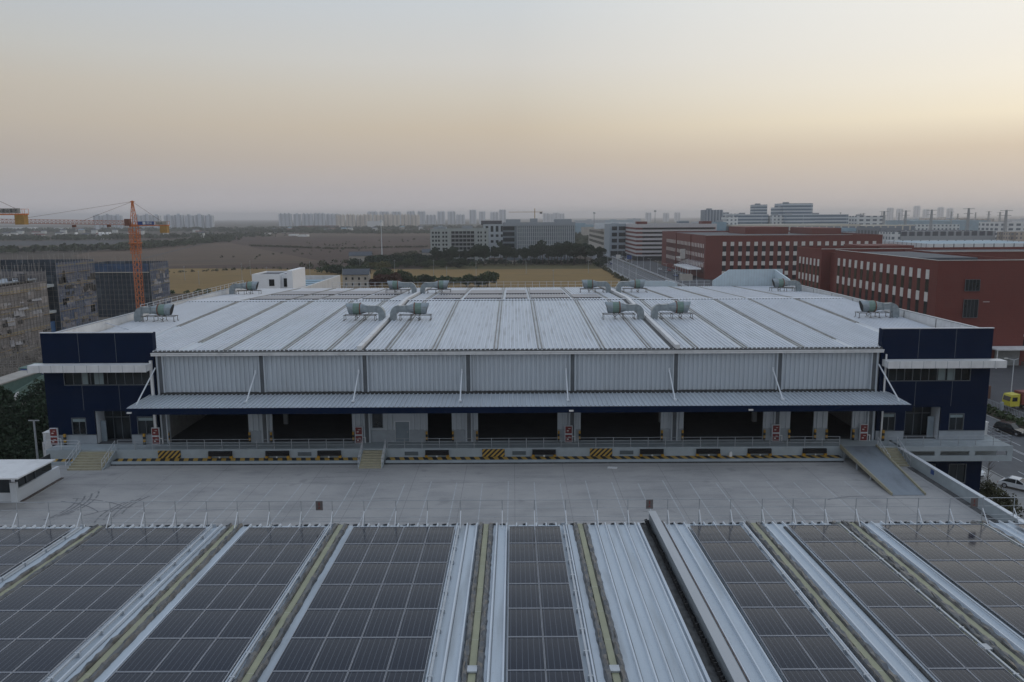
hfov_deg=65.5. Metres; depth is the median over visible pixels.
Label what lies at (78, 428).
window
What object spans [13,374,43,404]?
site hoarding
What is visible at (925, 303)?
window
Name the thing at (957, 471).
window
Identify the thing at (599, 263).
broadleaf tree
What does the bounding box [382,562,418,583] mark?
solar module
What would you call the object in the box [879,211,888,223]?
pylon
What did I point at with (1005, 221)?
pylon
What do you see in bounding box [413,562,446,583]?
solar module
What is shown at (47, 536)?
solar module
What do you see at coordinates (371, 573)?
solar module
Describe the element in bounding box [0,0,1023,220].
sky
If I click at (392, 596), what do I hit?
solar module
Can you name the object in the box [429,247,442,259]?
pine tree
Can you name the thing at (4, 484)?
window
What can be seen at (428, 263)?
broadleaf tree
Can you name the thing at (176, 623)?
solar module
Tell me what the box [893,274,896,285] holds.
window
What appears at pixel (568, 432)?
fire cabinet
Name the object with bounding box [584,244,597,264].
pine tree
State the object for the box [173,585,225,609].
solar module
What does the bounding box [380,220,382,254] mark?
lattice mast
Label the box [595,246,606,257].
pine tree
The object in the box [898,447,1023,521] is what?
retaining wall
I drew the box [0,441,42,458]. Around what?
camphor tree
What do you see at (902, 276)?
window
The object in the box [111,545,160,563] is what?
solar module
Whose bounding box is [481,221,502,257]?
office block
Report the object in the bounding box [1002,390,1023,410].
truck
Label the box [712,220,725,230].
office tower
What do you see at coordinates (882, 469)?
ramp
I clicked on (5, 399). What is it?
camphor tree
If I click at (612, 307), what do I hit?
exhaust fan
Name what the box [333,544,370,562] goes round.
solar module
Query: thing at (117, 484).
yard deck
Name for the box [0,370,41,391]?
site cabin
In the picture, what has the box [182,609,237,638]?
solar module
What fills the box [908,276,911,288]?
window
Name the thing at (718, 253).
red brick building
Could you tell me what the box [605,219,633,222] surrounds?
distant building
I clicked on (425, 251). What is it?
house
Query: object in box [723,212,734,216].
office tower
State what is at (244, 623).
solar module
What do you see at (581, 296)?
solar array
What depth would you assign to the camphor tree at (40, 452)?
100.28 m
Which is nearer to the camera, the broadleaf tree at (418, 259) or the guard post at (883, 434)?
the guard post at (883, 434)
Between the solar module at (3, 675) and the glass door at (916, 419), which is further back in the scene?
the glass door at (916, 419)
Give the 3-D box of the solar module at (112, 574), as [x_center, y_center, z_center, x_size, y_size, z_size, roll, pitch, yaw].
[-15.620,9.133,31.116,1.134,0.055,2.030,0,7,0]
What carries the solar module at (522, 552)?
on the warehouse at (653, 599)
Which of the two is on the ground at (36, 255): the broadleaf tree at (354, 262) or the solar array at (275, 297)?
the broadleaf tree at (354, 262)
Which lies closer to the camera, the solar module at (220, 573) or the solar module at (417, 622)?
the solar module at (417, 622)
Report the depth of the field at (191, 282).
480.44 m
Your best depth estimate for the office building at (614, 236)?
695.20 m
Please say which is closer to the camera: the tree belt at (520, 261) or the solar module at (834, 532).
the solar module at (834, 532)
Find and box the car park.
[987,366,1023,420]
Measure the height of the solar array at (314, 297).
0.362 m
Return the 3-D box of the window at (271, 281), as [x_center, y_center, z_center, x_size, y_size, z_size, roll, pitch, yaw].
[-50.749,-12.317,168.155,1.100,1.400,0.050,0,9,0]
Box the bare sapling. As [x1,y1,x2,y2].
[983,461,994,487]
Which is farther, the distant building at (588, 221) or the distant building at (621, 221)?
the distant building at (621, 221)
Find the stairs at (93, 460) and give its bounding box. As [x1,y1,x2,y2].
[65,441,116,470]
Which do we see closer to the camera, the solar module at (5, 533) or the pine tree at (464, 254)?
the solar module at (5, 533)
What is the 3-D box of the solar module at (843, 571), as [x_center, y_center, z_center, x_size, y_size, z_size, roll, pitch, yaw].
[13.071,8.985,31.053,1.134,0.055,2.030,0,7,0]
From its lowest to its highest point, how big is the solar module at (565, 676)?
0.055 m
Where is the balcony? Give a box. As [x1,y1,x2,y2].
[889,434,1012,460]
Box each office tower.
[700,208,722,221]
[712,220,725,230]
[721,215,737,224]
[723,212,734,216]
[735,213,768,223]
[750,203,766,213]
[768,214,783,223]
[771,206,781,214]
[774,202,812,223]
[784,213,814,223]
[812,213,848,223]
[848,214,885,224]
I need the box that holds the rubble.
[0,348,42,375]
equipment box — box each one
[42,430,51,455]
[984,421,988,434]
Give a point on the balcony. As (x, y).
(952, 450)
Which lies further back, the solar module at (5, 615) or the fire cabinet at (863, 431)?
the fire cabinet at (863, 431)
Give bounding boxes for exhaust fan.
[134,304,177,321]
[229,281,261,293]
[343,303,385,320]
[386,280,416,293]
[390,302,431,320]
[420,280,450,293]
[580,279,610,292]
[602,301,643,319]
[616,279,647,292]
[650,301,693,318]
[769,278,801,291]
[854,300,899,317]
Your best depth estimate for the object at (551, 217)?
4554.68 m
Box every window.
[0,480,10,492]
[15,454,51,486]
[63,370,150,385]
[71,418,86,434]
[137,416,153,434]
[269,279,274,285]
[372,414,382,427]
[503,226,513,229]
[503,232,513,235]
[503,238,513,241]
[610,251,626,255]
[642,236,661,237]
[642,240,661,241]
[642,244,661,245]
[643,227,713,228]
[643,232,661,233]
[666,242,674,263]
[865,289,867,299]
[866,270,868,280]
[878,292,880,301]
[879,272,881,283]
[882,413,895,430]
[886,273,888,284]
[888,368,970,380]
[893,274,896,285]
[899,296,902,308]
[901,275,903,287]
[907,298,910,310]
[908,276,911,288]
[915,300,918,311]
[916,278,919,290]
[923,301,926,313]
[925,279,928,291]
[948,413,964,430]
[948,464,966,482]
[962,299,978,317]
[964,279,980,290]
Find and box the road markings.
[610,261,1023,473]
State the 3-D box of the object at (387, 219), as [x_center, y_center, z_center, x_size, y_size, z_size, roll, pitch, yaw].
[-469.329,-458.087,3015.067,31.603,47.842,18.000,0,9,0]
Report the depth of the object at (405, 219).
2987.02 m
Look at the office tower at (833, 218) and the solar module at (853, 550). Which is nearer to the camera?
the solar module at (853, 550)
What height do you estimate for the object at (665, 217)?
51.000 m
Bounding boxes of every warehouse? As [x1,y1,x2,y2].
[0,511,1023,681]
[27,278,1007,492]
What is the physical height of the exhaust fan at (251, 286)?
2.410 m
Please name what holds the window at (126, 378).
in the warehouse at (741, 362)
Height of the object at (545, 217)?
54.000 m
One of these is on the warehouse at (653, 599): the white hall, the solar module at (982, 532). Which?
the solar module at (982, 532)
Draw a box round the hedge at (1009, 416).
[986,403,1023,425]
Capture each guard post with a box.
[142,434,145,444]
[881,430,884,440]
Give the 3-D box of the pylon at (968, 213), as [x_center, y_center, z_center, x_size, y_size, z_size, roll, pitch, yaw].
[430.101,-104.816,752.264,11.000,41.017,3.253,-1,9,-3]
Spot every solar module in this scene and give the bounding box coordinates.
[0,528,21,540]
[0,528,46,544]
[0,545,18,556]
[0,545,45,564]
[0,564,16,575]
[0,586,51,609]
[0,610,18,624]
[0,610,51,638]
[0,639,14,650]
[0,639,50,671]
[0,672,11,681]
[2,672,49,681]
[13,639,85,672]
[17,610,84,638]
[21,528,72,545]
[21,585,82,609]
[23,564,80,585]
[52,610,116,639]
[53,564,109,585]
[53,585,113,609]
[54,545,106,563]
[82,528,129,544]
[83,545,133,563]
[85,564,137,584]
[86,585,143,610]
[106,672,152,681]
[108,528,154,544]
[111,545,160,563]
[115,563,167,585]
[116,638,180,671]
[135,528,179,544]
[140,544,187,563]
[145,671,190,681]
[147,609,204,637]
[154,638,215,671]
[162,527,205,544]
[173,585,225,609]
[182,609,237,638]
[184,671,228,681]
[192,638,251,671]
[196,563,243,584]
[207,585,255,608]
[217,544,259,562]
[217,609,270,637]
[227,563,272,584]
[234,527,273,543]
[239,584,286,608]
[245,544,286,562]
[257,563,300,584]
[261,527,299,543]
[266,671,309,681]
[273,638,325,670]
[274,544,313,563]
[288,527,324,543]
[291,609,338,637]
[305,671,347,681]
[307,584,350,609]
[311,637,360,671]
[322,563,360,584]
[327,609,371,637]
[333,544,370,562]
[340,584,381,608]
[344,527,378,543]
[345,671,386,681]
[349,637,395,670]
[352,562,389,583]
[362,543,396,562]
[362,609,404,637]
[371,527,403,543]
[373,584,411,608]
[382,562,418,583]
[384,670,424,681]
[387,637,431,670]
[391,543,423,561]
[397,608,437,636]
[398,526,428,543]
[406,584,442,608]
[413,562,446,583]
[419,543,450,561]
[425,526,454,542]
[507,637,544,669]
[507,670,545,681]
[508,583,539,607]
[508,608,542,636]
[509,526,535,542]
[509,543,536,561]
[509,562,538,582]
[535,526,562,542]
[536,543,565,561]
[538,562,568,582]
[539,583,572,607]
[541,608,577,636]
[543,636,582,669]
[546,670,584,681]
[690,525,726,541]
[700,542,739,560]
[712,561,754,582]
[715,525,753,541]
[726,582,772,606]
[727,542,768,560]
[741,561,785,581]
[741,607,792,635]
[756,582,805,606]
[759,635,816,669]
[774,607,828,634]
[780,669,826,681]
[788,525,829,541]
[794,635,855,668]
[804,541,849,560]
[814,525,856,540]
[818,669,866,681]
[823,560,872,582]
[831,541,878,559]
[844,582,898,607]
[851,560,903,581]
[868,606,929,635]
[874,582,931,605]
[880,524,927,541]
[895,635,964,668]
[900,606,964,634]
[902,541,954,560]
[906,524,954,540]
[927,560,983,581]
[928,668,979,681]
[930,541,983,559]
[931,524,981,540]
[931,635,1003,667]
[955,581,1018,606]
[956,560,1014,581]
[957,524,1008,540]
[957,541,1011,559]
[966,668,1019,681]
[984,541,1023,559]
[985,560,1023,580]
[986,581,1023,605]
[987,606,1023,634]
[1014,524,1023,529]
[1014,560,1023,566]
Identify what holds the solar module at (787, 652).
on the warehouse at (653, 599)
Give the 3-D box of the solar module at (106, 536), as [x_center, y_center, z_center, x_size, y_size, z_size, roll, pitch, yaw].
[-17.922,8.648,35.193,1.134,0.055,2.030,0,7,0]
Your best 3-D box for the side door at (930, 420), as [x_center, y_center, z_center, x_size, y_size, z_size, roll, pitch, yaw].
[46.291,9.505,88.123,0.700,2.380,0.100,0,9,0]
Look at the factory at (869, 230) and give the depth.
565.65 m
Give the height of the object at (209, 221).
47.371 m
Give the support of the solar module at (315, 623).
on the warehouse at (653, 599)
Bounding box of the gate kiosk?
[679,274,692,280]
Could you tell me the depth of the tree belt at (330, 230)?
1760.36 m
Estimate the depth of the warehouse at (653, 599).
28.47 m
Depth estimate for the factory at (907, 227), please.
761.75 m
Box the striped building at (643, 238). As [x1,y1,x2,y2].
[625,221,716,260]
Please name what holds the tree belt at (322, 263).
on the field at (338, 254)
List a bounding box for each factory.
[581,227,588,234]
[726,223,859,230]
[841,228,855,230]
[841,231,855,232]
[856,227,900,235]
[860,224,914,229]
[879,232,899,239]
[882,240,1023,246]
[885,220,990,230]
[898,224,959,229]
[900,230,995,239]
[978,222,1023,239]
[996,232,1023,240]
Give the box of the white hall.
[367,221,383,229]
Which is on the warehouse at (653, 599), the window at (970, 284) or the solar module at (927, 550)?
the solar module at (927, 550)
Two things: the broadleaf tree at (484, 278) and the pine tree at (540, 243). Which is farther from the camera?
the pine tree at (540, 243)
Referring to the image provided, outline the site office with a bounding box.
[19,363,43,374]
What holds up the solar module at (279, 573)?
on the warehouse at (653, 599)
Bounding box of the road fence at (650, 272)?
[612,256,685,285]
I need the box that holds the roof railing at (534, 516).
[0,497,1023,528]
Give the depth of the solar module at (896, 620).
26.95 m
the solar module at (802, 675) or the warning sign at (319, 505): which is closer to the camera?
the solar module at (802, 675)
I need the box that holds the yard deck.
[0,458,988,526]
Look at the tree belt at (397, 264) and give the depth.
559.92 m
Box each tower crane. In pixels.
[0,201,28,224]
[0,201,169,308]
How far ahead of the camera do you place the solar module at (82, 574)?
31.09 m
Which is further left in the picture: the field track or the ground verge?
the field track
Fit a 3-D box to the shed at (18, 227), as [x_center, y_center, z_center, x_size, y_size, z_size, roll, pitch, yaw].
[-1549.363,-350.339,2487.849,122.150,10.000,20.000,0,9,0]
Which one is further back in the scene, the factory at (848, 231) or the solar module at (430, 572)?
the factory at (848, 231)
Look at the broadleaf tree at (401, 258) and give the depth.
584.28 m
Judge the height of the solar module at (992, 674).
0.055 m
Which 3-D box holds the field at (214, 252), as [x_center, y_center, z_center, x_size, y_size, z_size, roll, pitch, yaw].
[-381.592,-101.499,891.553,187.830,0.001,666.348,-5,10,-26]
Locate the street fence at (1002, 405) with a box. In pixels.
[987,399,1022,418]
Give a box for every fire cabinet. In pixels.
[49,428,61,444]
[151,427,162,443]
[355,426,365,442]
[565,425,574,441]
[771,424,781,440]
[859,424,869,440]
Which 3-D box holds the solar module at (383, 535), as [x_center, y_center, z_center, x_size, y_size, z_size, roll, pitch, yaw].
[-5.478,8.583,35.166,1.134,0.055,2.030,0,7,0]
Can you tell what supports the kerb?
on the road at (1014, 466)
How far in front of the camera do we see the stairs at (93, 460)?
83.76 m
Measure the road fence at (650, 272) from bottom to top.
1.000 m
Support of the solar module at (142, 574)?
on the warehouse at (653, 599)
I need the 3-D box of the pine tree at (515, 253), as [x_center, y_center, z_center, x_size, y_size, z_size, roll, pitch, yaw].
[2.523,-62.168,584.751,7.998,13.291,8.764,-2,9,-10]
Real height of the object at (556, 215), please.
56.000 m
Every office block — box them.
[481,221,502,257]
[503,218,574,259]
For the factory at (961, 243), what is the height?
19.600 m
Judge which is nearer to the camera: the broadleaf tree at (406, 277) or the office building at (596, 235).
the broadleaf tree at (406, 277)
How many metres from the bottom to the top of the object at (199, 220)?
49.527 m
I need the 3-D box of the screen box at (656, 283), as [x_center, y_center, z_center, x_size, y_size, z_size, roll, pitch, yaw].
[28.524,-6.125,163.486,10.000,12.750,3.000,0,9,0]
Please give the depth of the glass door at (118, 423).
89.31 m
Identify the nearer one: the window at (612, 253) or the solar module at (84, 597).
the solar module at (84, 597)
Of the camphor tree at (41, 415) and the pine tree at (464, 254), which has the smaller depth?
the camphor tree at (41, 415)
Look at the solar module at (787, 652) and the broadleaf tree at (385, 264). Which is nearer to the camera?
the solar module at (787, 652)
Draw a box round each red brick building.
[662,226,882,278]
[796,246,911,290]
[829,252,835,291]
[834,249,1023,364]
[844,244,1023,258]
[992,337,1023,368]
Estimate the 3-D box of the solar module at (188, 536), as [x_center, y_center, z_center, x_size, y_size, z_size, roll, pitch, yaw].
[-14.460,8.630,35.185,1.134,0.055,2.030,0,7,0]
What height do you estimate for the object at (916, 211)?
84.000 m
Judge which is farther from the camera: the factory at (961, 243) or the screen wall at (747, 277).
the factory at (961, 243)
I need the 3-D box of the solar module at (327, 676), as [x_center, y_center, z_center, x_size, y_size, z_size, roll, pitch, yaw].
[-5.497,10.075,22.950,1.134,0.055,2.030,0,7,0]
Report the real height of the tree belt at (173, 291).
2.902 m
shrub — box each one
[979,479,1003,496]
[986,487,1022,511]
[1001,502,1023,517]
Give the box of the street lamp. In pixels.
[1004,358,1018,391]
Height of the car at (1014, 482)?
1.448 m
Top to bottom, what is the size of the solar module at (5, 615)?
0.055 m
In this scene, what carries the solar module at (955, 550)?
on the warehouse at (653, 599)
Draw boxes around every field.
[0,240,125,245]
[74,242,318,265]
[93,236,430,268]
[169,268,626,293]
[243,232,429,236]
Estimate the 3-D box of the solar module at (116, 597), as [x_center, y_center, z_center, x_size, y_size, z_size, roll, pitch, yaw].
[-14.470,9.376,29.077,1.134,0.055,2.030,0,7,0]
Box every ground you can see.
[0,216,1023,428]
[0,317,111,373]
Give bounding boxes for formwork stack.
[0,360,20,376]
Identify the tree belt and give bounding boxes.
[0,224,482,232]
[0,231,286,240]
[0,234,241,252]
[170,288,225,293]
[174,266,311,272]
[209,228,429,233]
[220,238,415,258]
[249,244,429,248]
[299,250,421,267]
[314,260,480,272]
[379,275,460,283]
[467,258,596,263]
[575,232,588,242]
[575,238,586,243]
[600,265,629,280]
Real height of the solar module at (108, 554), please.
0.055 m
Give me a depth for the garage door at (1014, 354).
189.45 m
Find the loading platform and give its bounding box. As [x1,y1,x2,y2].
[46,439,896,465]
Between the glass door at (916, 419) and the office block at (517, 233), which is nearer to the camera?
the glass door at (916, 419)
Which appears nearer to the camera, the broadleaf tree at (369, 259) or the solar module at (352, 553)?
the solar module at (352, 553)
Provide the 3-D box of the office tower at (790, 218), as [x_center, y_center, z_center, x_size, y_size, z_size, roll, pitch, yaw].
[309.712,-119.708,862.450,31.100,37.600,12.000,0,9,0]
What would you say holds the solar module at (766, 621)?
on the warehouse at (653, 599)
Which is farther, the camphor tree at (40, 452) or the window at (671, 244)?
the window at (671, 244)
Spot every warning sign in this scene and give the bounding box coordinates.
[316,501,322,509]
[646,499,652,508]
[970,498,977,506]
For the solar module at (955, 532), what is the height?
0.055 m
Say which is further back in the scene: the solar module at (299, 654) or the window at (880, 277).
the window at (880, 277)
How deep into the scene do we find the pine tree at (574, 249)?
582.91 m
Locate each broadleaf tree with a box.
[322,264,330,272]
[328,265,344,274]
[347,258,363,266]
[353,265,364,268]
[364,255,376,262]
[367,262,376,269]
[369,273,386,286]
[373,254,392,261]
[373,268,393,275]
[375,261,390,268]
[383,259,396,267]
[385,272,402,283]
[389,254,400,260]
[393,269,413,282]
[395,254,414,260]
[399,258,415,265]
[409,253,428,259]
[413,256,430,266]
[418,274,433,282]
[420,259,435,267]
[428,255,441,260]
[435,259,447,266]
[445,258,456,265]
[452,257,468,267]
[458,274,474,286]
[471,276,480,286]
[476,270,499,286]
[593,261,604,266]
[596,256,611,263]
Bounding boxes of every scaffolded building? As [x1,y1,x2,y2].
[0,252,98,331]
[0,263,51,357]
[93,255,170,316]
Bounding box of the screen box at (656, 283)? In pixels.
[644,280,676,286]
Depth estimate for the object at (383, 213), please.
3668.79 m
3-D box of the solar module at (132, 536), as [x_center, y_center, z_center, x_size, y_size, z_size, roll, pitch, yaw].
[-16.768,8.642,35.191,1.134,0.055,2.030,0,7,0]
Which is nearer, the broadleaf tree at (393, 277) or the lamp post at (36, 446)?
the lamp post at (36, 446)
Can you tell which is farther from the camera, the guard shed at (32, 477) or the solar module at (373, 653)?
the guard shed at (32, 477)
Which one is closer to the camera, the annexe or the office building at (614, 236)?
the annexe
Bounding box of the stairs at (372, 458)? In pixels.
[358,439,385,468]
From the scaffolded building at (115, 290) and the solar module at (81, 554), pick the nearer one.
the solar module at (81, 554)
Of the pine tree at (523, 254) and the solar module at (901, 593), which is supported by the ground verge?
the pine tree at (523, 254)
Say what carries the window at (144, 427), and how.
in the warehouse at (741, 362)
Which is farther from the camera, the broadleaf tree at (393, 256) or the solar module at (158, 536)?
the broadleaf tree at (393, 256)
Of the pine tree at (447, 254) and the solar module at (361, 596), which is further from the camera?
the pine tree at (447, 254)
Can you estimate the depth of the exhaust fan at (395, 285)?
139.76 m
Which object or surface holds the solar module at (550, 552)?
on the warehouse at (653, 599)
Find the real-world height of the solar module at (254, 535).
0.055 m
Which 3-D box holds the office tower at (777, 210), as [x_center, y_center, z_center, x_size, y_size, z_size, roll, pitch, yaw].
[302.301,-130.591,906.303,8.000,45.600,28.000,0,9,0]
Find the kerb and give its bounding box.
[588,256,1004,477]
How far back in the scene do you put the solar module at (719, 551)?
33.05 m
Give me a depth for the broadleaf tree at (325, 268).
512.41 m
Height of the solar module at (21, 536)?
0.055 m
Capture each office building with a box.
[589,223,610,247]
[604,223,626,256]
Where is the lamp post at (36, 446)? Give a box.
[28,420,38,458]
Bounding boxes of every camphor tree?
[0,387,28,430]
[0,402,35,434]
[0,419,42,456]
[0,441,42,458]
[3,387,18,403]
[12,400,48,453]
[14,391,46,429]
[16,378,44,416]
[28,449,43,458]
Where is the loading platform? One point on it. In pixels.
(498, 452)
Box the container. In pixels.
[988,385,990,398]
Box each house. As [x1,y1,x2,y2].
[91,229,97,233]
[252,267,305,288]
[343,269,370,287]
[348,251,372,260]
[422,249,430,255]
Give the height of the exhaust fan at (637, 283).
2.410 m
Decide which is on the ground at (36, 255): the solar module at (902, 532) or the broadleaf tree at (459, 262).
the broadleaf tree at (459, 262)
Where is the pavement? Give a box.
[603,265,1023,517]
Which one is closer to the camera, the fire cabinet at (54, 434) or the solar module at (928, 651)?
the solar module at (928, 651)
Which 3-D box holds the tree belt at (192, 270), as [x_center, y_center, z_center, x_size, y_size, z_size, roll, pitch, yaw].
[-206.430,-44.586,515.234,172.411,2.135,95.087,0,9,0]
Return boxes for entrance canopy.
[674,259,703,274]
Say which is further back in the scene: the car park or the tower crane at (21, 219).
the tower crane at (21, 219)
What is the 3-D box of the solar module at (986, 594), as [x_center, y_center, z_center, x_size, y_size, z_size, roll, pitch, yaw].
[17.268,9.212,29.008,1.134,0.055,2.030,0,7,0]
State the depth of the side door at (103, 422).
88.27 m
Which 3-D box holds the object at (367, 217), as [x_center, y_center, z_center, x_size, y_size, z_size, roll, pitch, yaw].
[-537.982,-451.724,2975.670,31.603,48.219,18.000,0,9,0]
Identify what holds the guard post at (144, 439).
on the loading platform
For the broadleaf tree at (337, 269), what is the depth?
496.71 m
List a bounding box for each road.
[587,254,1023,477]
[629,261,711,286]
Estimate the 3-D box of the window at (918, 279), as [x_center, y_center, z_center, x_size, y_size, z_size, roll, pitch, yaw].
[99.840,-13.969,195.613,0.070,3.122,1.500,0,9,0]
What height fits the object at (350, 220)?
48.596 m
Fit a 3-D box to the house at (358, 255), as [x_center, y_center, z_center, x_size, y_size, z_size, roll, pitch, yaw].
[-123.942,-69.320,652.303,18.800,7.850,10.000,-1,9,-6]
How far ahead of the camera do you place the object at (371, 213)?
3654.35 m
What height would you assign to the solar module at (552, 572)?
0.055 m
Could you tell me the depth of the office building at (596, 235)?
788.83 m
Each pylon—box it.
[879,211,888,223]
[900,210,906,224]
[926,210,935,229]
[962,208,973,229]
[1000,210,1012,231]
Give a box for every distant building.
[574,219,604,223]
[575,223,592,233]
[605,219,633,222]
[919,217,955,219]
[929,218,993,221]
[1007,218,1023,221]
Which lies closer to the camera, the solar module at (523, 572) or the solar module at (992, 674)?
the solar module at (992, 674)
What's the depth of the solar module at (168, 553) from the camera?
33.07 m
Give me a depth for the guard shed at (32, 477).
74.71 m
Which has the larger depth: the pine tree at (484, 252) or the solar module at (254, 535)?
the pine tree at (484, 252)
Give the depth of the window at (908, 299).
200.49 m
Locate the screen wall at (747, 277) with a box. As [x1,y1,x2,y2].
[712,269,789,285]
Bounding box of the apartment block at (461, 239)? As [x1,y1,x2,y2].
[430,226,488,260]
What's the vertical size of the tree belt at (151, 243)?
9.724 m
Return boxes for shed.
[0,227,36,228]
[0,454,63,501]
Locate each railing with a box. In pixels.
[43,432,78,449]
[117,439,343,449]
[140,280,243,306]
[339,280,682,287]
[387,436,839,447]
[888,425,1011,445]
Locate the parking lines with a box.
[121,480,894,524]
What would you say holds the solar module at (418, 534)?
on the warehouse at (653, 599)
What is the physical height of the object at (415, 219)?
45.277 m
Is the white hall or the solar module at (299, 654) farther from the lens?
the white hall
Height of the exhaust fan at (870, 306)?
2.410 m
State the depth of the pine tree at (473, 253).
581.62 m
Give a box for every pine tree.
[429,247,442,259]
[441,248,452,258]
[450,247,459,258]
[460,249,468,258]
[468,245,478,261]
[476,246,491,265]
[490,246,499,264]
[496,241,504,263]
[499,245,512,265]
[511,247,520,264]
[516,247,527,264]
[525,245,534,260]
[530,245,544,264]
[535,240,548,263]
[542,246,551,264]
[548,246,559,264]
[554,243,568,264]
[565,242,582,264]
[581,243,594,263]
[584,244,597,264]
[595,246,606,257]
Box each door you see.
[100,420,107,440]
[104,411,131,438]
[394,421,409,440]
[903,407,930,434]
[926,416,933,436]
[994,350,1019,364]
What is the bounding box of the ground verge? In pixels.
[420,263,601,269]
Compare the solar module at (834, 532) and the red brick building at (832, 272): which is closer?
the solar module at (834, 532)
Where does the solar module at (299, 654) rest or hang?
on the warehouse at (653, 599)
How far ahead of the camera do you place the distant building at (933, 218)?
2828.32 m
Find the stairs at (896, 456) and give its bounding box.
[877,437,910,466]
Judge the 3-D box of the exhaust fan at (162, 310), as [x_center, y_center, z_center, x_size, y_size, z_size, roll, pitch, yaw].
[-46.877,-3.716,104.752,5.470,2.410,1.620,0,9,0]
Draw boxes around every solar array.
[250,296,300,299]
[271,291,320,294]
[294,295,329,299]
[312,291,344,294]
[323,295,366,299]
[338,291,378,294]
[362,295,396,299]
[375,290,406,294]
[432,295,462,298]
[440,290,467,294]
[464,294,501,298]
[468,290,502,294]
[506,290,525,293]
[506,294,526,298]
[529,290,564,293]
[530,294,569,298]
[570,294,601,298]
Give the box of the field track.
[134,242,207,260]
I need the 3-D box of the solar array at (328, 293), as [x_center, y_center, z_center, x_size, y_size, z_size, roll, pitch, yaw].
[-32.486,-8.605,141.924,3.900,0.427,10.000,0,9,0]
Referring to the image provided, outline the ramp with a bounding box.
[840,444,925,495]
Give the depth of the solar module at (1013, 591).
29.31 m
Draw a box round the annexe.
[251,275,340,287]
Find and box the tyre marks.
[44,491,853,521]
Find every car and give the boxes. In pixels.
[981,468,985,476]
[993,420,1023,435]
[997,476,1023,489]
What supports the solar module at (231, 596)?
on the warehouse at (653, 599)
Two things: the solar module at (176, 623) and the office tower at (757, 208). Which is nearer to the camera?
the solar module at (176, 623)
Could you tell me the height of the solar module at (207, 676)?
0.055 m
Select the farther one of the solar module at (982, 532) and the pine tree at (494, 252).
the pine tree at (494, 252)
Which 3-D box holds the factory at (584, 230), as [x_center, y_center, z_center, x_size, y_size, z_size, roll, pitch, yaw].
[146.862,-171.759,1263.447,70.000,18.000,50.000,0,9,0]

